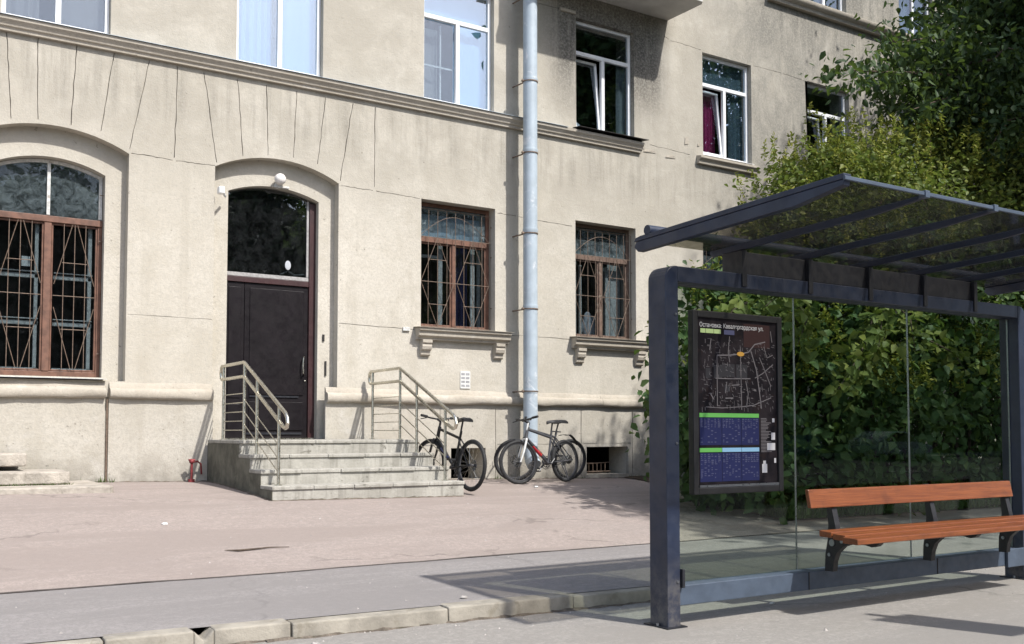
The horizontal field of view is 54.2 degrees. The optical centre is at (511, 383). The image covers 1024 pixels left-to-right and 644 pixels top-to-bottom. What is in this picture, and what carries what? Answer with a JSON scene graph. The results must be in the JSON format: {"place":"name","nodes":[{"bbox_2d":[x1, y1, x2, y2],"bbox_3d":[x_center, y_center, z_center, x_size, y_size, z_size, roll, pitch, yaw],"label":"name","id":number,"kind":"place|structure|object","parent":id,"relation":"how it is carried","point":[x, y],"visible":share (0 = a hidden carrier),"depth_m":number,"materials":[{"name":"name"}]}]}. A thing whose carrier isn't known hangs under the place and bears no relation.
{"place":"outdoors","nodes":[
{"label":"outdoors","id":0,"kind":"place"},
{"bbox_2d":[224,547,279,550],"bbox_3d":[-2.219,1.438,8.724,0.571,0.019,0.056,2,-3,-34],"label":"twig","id":1,"kind":"object","parent":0,"point":[251,549],"visible":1,"depth_m":8.68,"materials":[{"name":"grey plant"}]},
{"bbox_2d":[273,495,463,500],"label":"dirt strip","id":2,"kind":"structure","parent":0,"point":[365,498],"depth_m":12.11,"materials":[{"name":"brown soil"}]},
{"bbox_2d":[5,531,810,638],"bbox_3d":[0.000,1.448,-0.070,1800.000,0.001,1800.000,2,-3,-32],"label":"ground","id":3,"kind":"structure","parent":0,"point":[198,631],"depth_m":9.42,"materials":[{"name":"soil"}]},
{"bbox_2d":[0,531,999,643],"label":"grey footway","id":4,"kind":"structure","parent":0,"point":[51,615],"depth_m":7.42,"materials":[{"name":"concrete"}]},
{"bbox_2d":[0,516,998,593],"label":"paving joint","id":5,"kind":"object","parent":4,"relation":"on","point":[411,562],"visible":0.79,"depth_m":8.52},
{"bbox_2d":[0,478,1001,592],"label":"pink footway","id":6,"kind":"structure","parent":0,"point":[50,541],"depth_m":10.06,"materials":[{"name":"concrete"}]},
{"bbox_2d":[0,453,112,494],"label":"slab steps","id":7,"kind":"structure","parent":6,"relation":"on","point":[42,477],"depth_m":11.66,"materials":[{"name":"concrete"}]},
{"bbox_2d":[97,480,206,482],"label":"wall dirt","id":8,"kind":"structure","parent":6,"relation":"on","point":[160,481],"depth_m":13.46,"materials":[{"name":"brown soil"}]},
{"bbox_2d":[188,459,201,481],"bbox_3d":[-4.299,1.184,13.609,0.089,0.335,0.247,-2,-3,36],"label":"standpipe","id":9,"kind":"object","parent":6,"relation":"on","point":[191,462],"visible":0.98,"depth_m":13.54,"materials":[{"name":"red metal"}]},
{"bbox_2d":[206,481,271,500],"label":"dirt strip","id":10,"kind":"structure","parent":6,"relation":"on","point":[248,492],"depth_m":12.46,"materials":[{"name":"brown soil"}]},
{"bbox_2d":[207,361,464,500],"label":"entrance steps","id":11,"kind":"structure","parent":6,"relation":"on","point":[278,468],"depth_m":12.78,"materials":[{"name":"concrete"}]},
{"bbox_2d":[419,414,486,491],"bbox_3d":[-0.888,0.920,13.602,0.620,1.034,1.665,1,-3,-20],"label":"bicycle","id":12,"kind":"object","parent":6,"relation":"on","point":[437,442],"visible":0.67,"depth_m":13.41,"materials":[{"name":"black metal"}]},
{"bbox_2d":[0,0,1000,481],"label":"apartment building","id":13,"kind":"structure","parent":6,"relation":"on","point":[312,212],"depth_m":15.50,"materials":[{"name":"paint"}]},
{"bbox_2d":[0,159,103,378],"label":"window","id":14,"kind":"structure","parent":13,"relation":"in","point":[48,222],"depth_m":13.17,"materials":[{"name":"red paint"}]},
{"bbox_2d":[1,0,109,33],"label":"window","id":15,"kind":"structure","parent":13,"relation":"in","point":[93,15],"depth_m":13.42,"materials":[{"name":"white glass"}]},
{"bbox_2d":[225,202,315,439],"bbox_3d":[-3.562,-1.035,14.742,1.362,3.703,0.166,2,-3,-32],"label":"door","id":16,"kind":"structure","parent":13,"relation":"in","point":[270,320],"depth_m":14.74,"materials":[{"name":"black paint"}]},
{"bbox_2d":[236,0,320,75],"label":"window","id":17,"kind":"structure","parent":13,"relation":"in","point":[298,21],"depth_m":14.98,"materials":[{"name":"white glass"}]},
{"bbox_2d":[421,202,491,330],"bbox_3d":[-1.005,-1.882,16.387,1.366,2.046,0.342,2,-3,-32],"label":"window","id":18,"kind":"structure","parent":13,"relation":"in","point":[460,235],"depth_m":16.50,"materials":[{"name":"red paint"}]},
{"bbox_2d":[424,0,490,110],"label":"window","id":19,"kind":"structure","parent":13,"relation":"in","point":[471,71],"depth_m":16.68,"materials":[{"name":"white plastic"}]},
{"bbox_2d":[575,223,631,339],"bbox_3d":[1.517,-1.803,18.010,1.346,2.046,0.382,2,-3,-32],"label":"window","id":20,"kind":"structure","parent":13,"relation":"in","point":[605,323],"depth_m":18.08,"materials":[{"name":"brown paint"}]},
{"bbox_2d":[576,21,635,140],"bbox_3d":[1.559,-5.423,18.125,1.304,2.027,0.590,2,-3,-32],"label":"window","id":21,"kind":"structure","parent":13,"relation":"in","point":[620,66],"depth_m":18.28,"materials":[{"name":"white plastic"}]},
{"bbox_2d":[703,243,745,310],"bbox_3d":[4.049,-1.726,19.616,1.346,2.046,0.382,2,-3,-32],"label":"window","id":22,"kind":"structure","parent":13,"relation":"in","point":[705,245],"depth_m":19.56,"materials":[{"name":"brown paint"}]},
{"bbox_2d":[702,55,754,164],"bbox_3d":[4.133,-5.353,19.666,1.304,2.017,0.435,2,-3,-32],"label":"window","id":23,"kind":"structure","parent":13,"relation":"in","point":[724,77],"depth_m":19.78,"materials":[{"name":"white plastic"}]},
{"bbox_2d":[807,84,844,152],"bbox_3d":[6.587,-5.290,21.285,1.304,1.987,0.200,2,-3,-32],"label":"window","id":24,"kind":"structure","parent":13,"relation":"in","point":[842,95],"depth_m":21.30,"materials":[{"name":"white plastic"}]},
{"bbox_2d":[811,0,841,10],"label":"window","id":25,"kind":"structure","parent":13,"relation":"in","point":[822,2],"depth_m":21.65,"materials":[{"name":"white plastic"}]},
{"bbox_2d":[899,0,928,32],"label":"window","id":26,"kind":"structure","parent":13,"relation":"in","point":[903,10],"depth_m":23.24,"materials":[{"name":"white plastic"}]},
{"bbox_2d":[448,477,623,479],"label":"wall dirt","id":27,"kind":"structure","parent":6,"relation":"on","point":[533,478],"depth_m":16.75,"materials":[{"name":"brown soil"}]},
{"bbox_2d":[499,415,578,483],"bbox_3d":[0.493,1.022,15.484,0.633,1.019,1.707,-8,-7,41],"label":"bicycle","id":28,"kind":"object","parent":6,"relation":"on","point":[534,450],"visible":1,"depth_m":15.40,"materials":[{"name":"grey paint"}]},
{"bbox_2d":[494,416,585,479],"bbox_3d":[0.545,1.039,15.972,1.665,1.019,0.590,2,1,-35],"label":"bicycle","id":29,"kind":"object","parent":6,"relation":"on","point":[513,457],"visible":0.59,"depth_m":15.95,"materials":[{"name":"grey paint"}]},
{"bbox_2d":[625,473,1000,519],"bbox_3d":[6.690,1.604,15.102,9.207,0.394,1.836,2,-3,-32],"label":"grass","id":30,"kind":"structure","parent":6,"relation":"on","point":[804,511],"depth_m":12.77,"materials":[{"name":"green plant"}]},
{"bbox_2d":[0,473,635,485],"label":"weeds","id":31,"kind":"object","parent":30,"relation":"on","point":[114,480],"visible":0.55,"depth_m":12.99,"materials":[{"name":"green plant"}]},
{"bbox_2d":[626,149,907,524],"bbox_3d":[3.413,-0.804,13.486,4.291,5.189,2.990,2,-3,-32],"label":"shrub","id":32,"kind":"object","parent":30,"relation":"on","point":[747,502],"visible":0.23,"depth_m":12.86,"materials":[{"name":"green plant"}]},
{"bbox_2d":[697,101,922,514],"bbox_3d":[3.938,-1.192,13.423,2.687,5.833,5.647,-2,-3,32],"label":"shrub","id":33,"kind":"object","parent":30,"relation":"on","point":[813,351],"visible":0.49,"depth_m":12.78,"materials":[{"name":"green plant"}]},
{"bbox_2d":[769,106,986,516],"bbox_3d":[4.854,-1.106,14.163,4.976,5.862,3.601,2,-3,-32],"label":"shrub","id":34,"kind":"object","parent":30,"relation":"on","point":[870,336],"visible":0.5,"depth_m":13.29,"materials":[{"name":"green plant"}]},
{"bbox_2d":[800,0,1023,303],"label":"tree","id":35,"kind":"object","parent":30,"relation":"on","point":[962,71],"visible":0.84,"depth_m":15.81,"materials":[{"name":"green plant"}]},
{"bbox_2d":[842,110,1023,509],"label":"shrub","id":36,"kind":"object","parent":30,"relation":"on","point":[966,471],"visible":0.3,"depth_m":14.84,"materials":[{"name":"green plant"}]},
{"bbox_2d":[876,96,1023,479],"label":"shrub","id":37,"kind":"object","parent":30,"relation":"on","point":[1012,222],"visible":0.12,"depth_m":16.05,"materials":[{"name":"green plant"}]},
{"bbox_2d":[254,566,1023,643],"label":"kerbside pavement","id":38,"kind":"structure","parent":0,"point":[985,606],"depth_m":6.58,"materials":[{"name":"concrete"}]},
{"bbox_2d":[26,580,691,643],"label":"kerb","id":39,"kind":"structure","parent":38,"relation":"on","point":[258,630],"depth_m":6.33,"materials":[{"name":"stone"}]},
{"bbox_2d":[15,479,1012,642],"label":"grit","id":40,"kind":"object","parent":38,"relation":"on","point":[825,629],"visible":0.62,"depth_m":7.29,"materials":[{"name":"grey gravel"}]},
{"bbox_2d":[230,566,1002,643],"bbox_3d":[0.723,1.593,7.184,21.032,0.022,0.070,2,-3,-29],"label":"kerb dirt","id":41,"kind":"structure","parent":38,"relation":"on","point":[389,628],"depth_m":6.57,"materials":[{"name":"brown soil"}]},
{"bbox_2d":[634,173,1023,629],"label":"bus shelter","id":42,"kind":"object","parent":38,"relation":"on","point":[801,274],"visible":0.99,"depth_m":6.97,"materials":[{"name":"grey metal"}]},
{"bbox_2d":[688,310,783,494],"bbox_3d":[1.546,0.130,6.872,0.847,1.230,0.054,2,-3,-32],"label":"information board","id":43,"kind":"object","parent":42,"relation":"attached to","point":[735,399],"visible":1,"depth_m":6.84,"materials":[{"name":"black plastic"}]},
{"bbox_2d":[805,480,1023,571],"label":"bench","id":44,"kind":"object","parent":42,"relation":"on","point":[932,531],"visible":1,"depth_m":7.38,"materials":[{"name":"orange wood"}]}
]}

